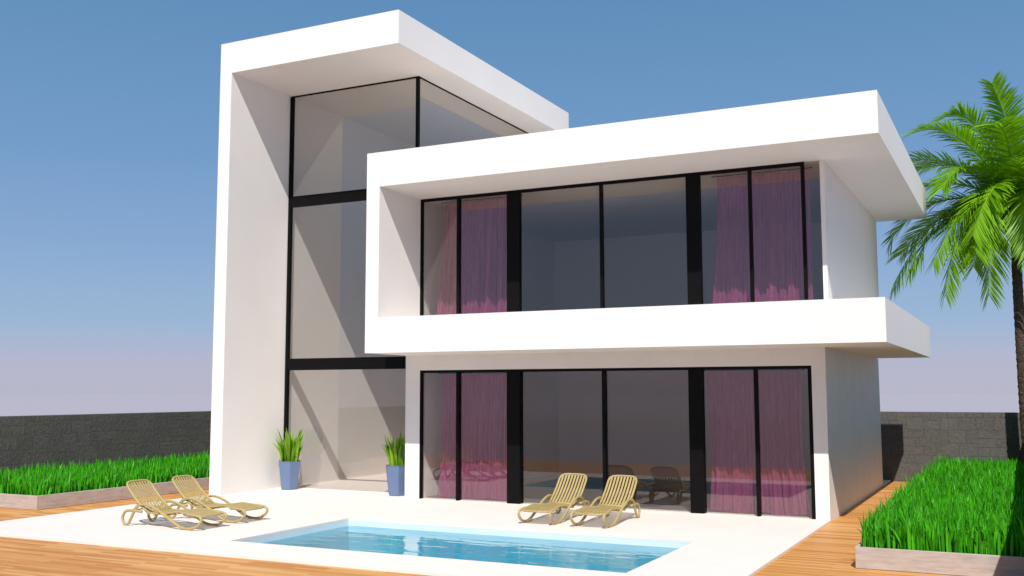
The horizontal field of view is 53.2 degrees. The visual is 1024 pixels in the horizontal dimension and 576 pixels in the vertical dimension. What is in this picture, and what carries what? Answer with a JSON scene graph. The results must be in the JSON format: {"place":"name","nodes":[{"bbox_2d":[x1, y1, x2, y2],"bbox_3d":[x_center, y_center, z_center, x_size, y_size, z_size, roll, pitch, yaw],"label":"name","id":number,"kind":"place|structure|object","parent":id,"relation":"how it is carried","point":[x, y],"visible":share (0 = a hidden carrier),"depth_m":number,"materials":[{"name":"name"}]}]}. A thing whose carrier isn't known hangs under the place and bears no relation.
{"place":"outdoors","nodes":[
{"label":"outdoors","id":0,"kind":"place"},
{"bbox_2d":[0,449,209,495],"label":"planter grass","id":1,"kind":"structure","parent":0,"point":[46,480],"depth_m":23.76,"materials":[{"name":"green plant"}]},
{"bbox_2d":[0,474,889,575],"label":"terrace","id":2,"kind":"structure","parent":0,"point":[729,544],"depth_m":18.09,"materials":[{"name":"concrete"}]},
{"bbox_2d":[121,479,226,529],"bbox_3d":[-6.112,3.907,18.510,1.927,0.800,0.670,-3,-6,26],"label":"sun lounger","id":3,"kind":"object","parent":2,"relation":"on","point":[166,510],"visible":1,"depth_m":18.56,"materials":[{"name":"beige plastic"}]},
{"bbox_2d":[168,475,268,522],"bbox_3d":[-5.604,4.004,19.481,1.927,0.800,0.670,-3,-6,26],"label":"sun lounger","id":4,"kind":"object","parent":2,"relation":"on","point":[242,508],"visible":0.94,"depth_m":19.53,"materials":[{"name":"beige plastic"}]},
{"bbox_2d":[273,428,305,489],"bbox_3d":[-5.541,4.237,25.505,0.817,1.533,0.759,-1,-6,8],"label":"potted plant","id":5,"kind":"object","parent":2,"relation":"on","point":[289,449],"visible":1,"depth_m":25.32,"materials":[{"name":"plant"}]},
{"bbox_2d":[382,432,404,495],"bbox_3d":[-2.677,4.063,23.901,0.817,1.546,0.793,5,-8,-42],"label":"potted plant","id":6,"kind":"object","parent":2,"relation":"on","point":[395,469],"visible":0.84,"depth_m":23.75,"materials":[{"name":"plant"}]},
{"bbox_2d":[264,526,676,572],"bbox_3d":[-0.801,4.849,16.531,6.822,1.200,3.308,-3,-6,26],"label":"pool basin","id":7,"kind":"object","parent":2,"relation":"in","point":[626,559],"visible":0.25,"depth_m":18.16,"materials":[{"name":"blue liquid"}]},
{"bbox_2d":[240,520,689,548],"bbox_3d":[-0.802,4.198,16.597,6.822,0.108,3.308,-3,-6,26],"label":"pool rim","id":8,"kind":"object","parent":7,"relation":"on","point":[573,538],"visible":0.38,"depth_m":18.00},
{"bbox_2d":[274,527,659,562],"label":"pool water","id":9,"kind":"structure","parent":7,"relation":"in","point":[376,531],"depth_m":17.83,"materials":[{"name":"blue liquid"}]},
{"bbox_2d":[518,473,589,523],"bbox_3d":[0.820,3.984,19.394,0.670,0.800,1.927,-3,-6,26],"label":"sun lounger","id":10,"kind":"object","parent":2,"relation":"on","point":[551,505],"visible":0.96,"depth_m":19.75,"materials":[{"name":"beige plastic"}]},
{"bbox_2d":[570,475,640,527],"bbox_3d":[1.747,3.936,18.935,0.670,0.800,1.927,-3,-6,26],"label":"sun lounger","id":11,"kind":"object","parent":2,"relation":"on","point":[605,509],"visible":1,"depth_m":19.30,"materials":[{"name":"beige plastic"}]},
{"bbox_2d":[0,394,1019,415],"bbox_3d":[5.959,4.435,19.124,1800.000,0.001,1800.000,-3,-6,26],"label":"ground","id":12,"kind":"structure","parent":0,"point":[20,405],"depth_m":211.27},
{"bbox_2d":[0,411,210,471],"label":"boundary wall","id":13,"kind":"structure","parent":12,"relation":"on","point":[31,440],"depth_m":26.80,"materials":[{"name":"grey stone"}]},
{"bbox_2d":[0,481,957,575],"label":"wooden deck","id":14,"kind":"structure","parent":12,"relation":"on","point":[828,549],"depth_m":14.91,"materials":[{"name":"orange wood"}]},
{"bbox_2d":[0,477,208,509],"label":"raised planter","id":15,"kind":"object","parent":14,"relation":"on","point":[29,502],"visible":0.3,"depth_m":22.28,"materials":[{"name":"beige stone"}]},
{"bbox_2d":[855,541,1023,575],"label":"raised planter","id":16,"kind":"object","parent":14,"relation":"on","point":[945,563],"visible":0.13,"depth_m":13.68,"materials":[{"name":"beige stone"}]},
{"bbox_2d":[880,70,1023,462],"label":"palm tree","id":17,"kind":"object","parent":16,"relation":"in","point":[990,212],"visible":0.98,"depth_m":25.88,"materials":[{"name":"green plant"}]},
{"bbox_2d":[880,412,1021,481],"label":"boundary wall","id":18,"kind":"structure","parent":12,"relation":"on","point":[914,442],"depth_m":27.27,"materials":[{"name":"grey stone"}]},
{"bbox_2d":[0,0,1023,542],"label":"sky","id":19,"kind":"structure","parent":0,"point":[110,109],"materials":[{"name":"blue"}]},
{"bbox_2d":[209,10,930,519],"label":"house","id":20,"kind":"structure","parent":0,"point":[355,154],"depth_m":24.56,"materials":[{"name":"white paint"}]},
{"bbox_2d":[283,76,528,440],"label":"window","id":21,"kind":"structure","parent":20,"relation":"in","point":[350,363],"depth_m":26.14,"materials":[{"name":"black metal"}]},
{"bbox_2d":[437,372,523,499],"bbox_3d":[-0.739,3.311,22.973,2.220,2.821,0.204,-3,-6,26],"label":"curtain","id":22,"kind":"object","parent":20,"relation":"hanging from","point":[487,462],"visible":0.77,"depth_m":22.99,"materials":[{"name":"purple fabric"}]},
{"bbox_2d":[439,195,522,314],"bbox_3d":[-0.744,-0.658,23.390,2.190,2.801,0.212,-3,-6,26],"label":"curtain","id":23,"kind":"object","parent":20,"relation":"hanging from","point":[491,254],"visible":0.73,"depth_m":23.39,"materials":[{"name":"purple fabric"}]},
{"bbox_2d":[420,162,807,315],"bbox_3d":[1.944,-0.848,21.784,9.056,2.868,0.140,-3,-6,26],"label":"window","id":24,"kind":"structure","parent":20,"relation":"in","point":[693,214],"depth_m":21.67,"materials":[{"name":"black metal"}]},
{"bbox_2d":[419,366,815,518],"bbox_3d":[1.838,3.128,21.394,8.743,2.891,0.180,-3,-6,26],"label":"window","id":25,"kind":"structure","parent":20,"relation":"in","point":[697,447],"depth_m":21.23,"materials":[{"name":"black metal"}]},
{"bbox_2d":[704,369,811,514],"bbox_3d":[4.791,3.023,20.229,2.140,2.821,0.185,-3,-6,26],"label":"curtain","id":26,"kind":"object","parent":20,"relation":"hanging from","point":[743,473],"visible":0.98,"depth_m":20.20,"materials":[{"name":"purple fabric"}]},
{"bbox_2d":[711,167,812,303],"bbox_3d":[5.008,-0.957,20.532,2.070,2.801,0.207,-3,-6,26],"label":"curtain","id":27,"kind":"object","parent":20,"relation":"hanging from","point":[782,276],"visible":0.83,"depth_m":20.54,"materials":[{"name":"purple fabric"}]},
{"bbox_2d":[857,453,1023,556],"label":"planter grass","id":28,"kind":"structure","parent":0,"point":[964,505],"depth_m":15.27,"materials":[{"name":"green plant"}]}
]}

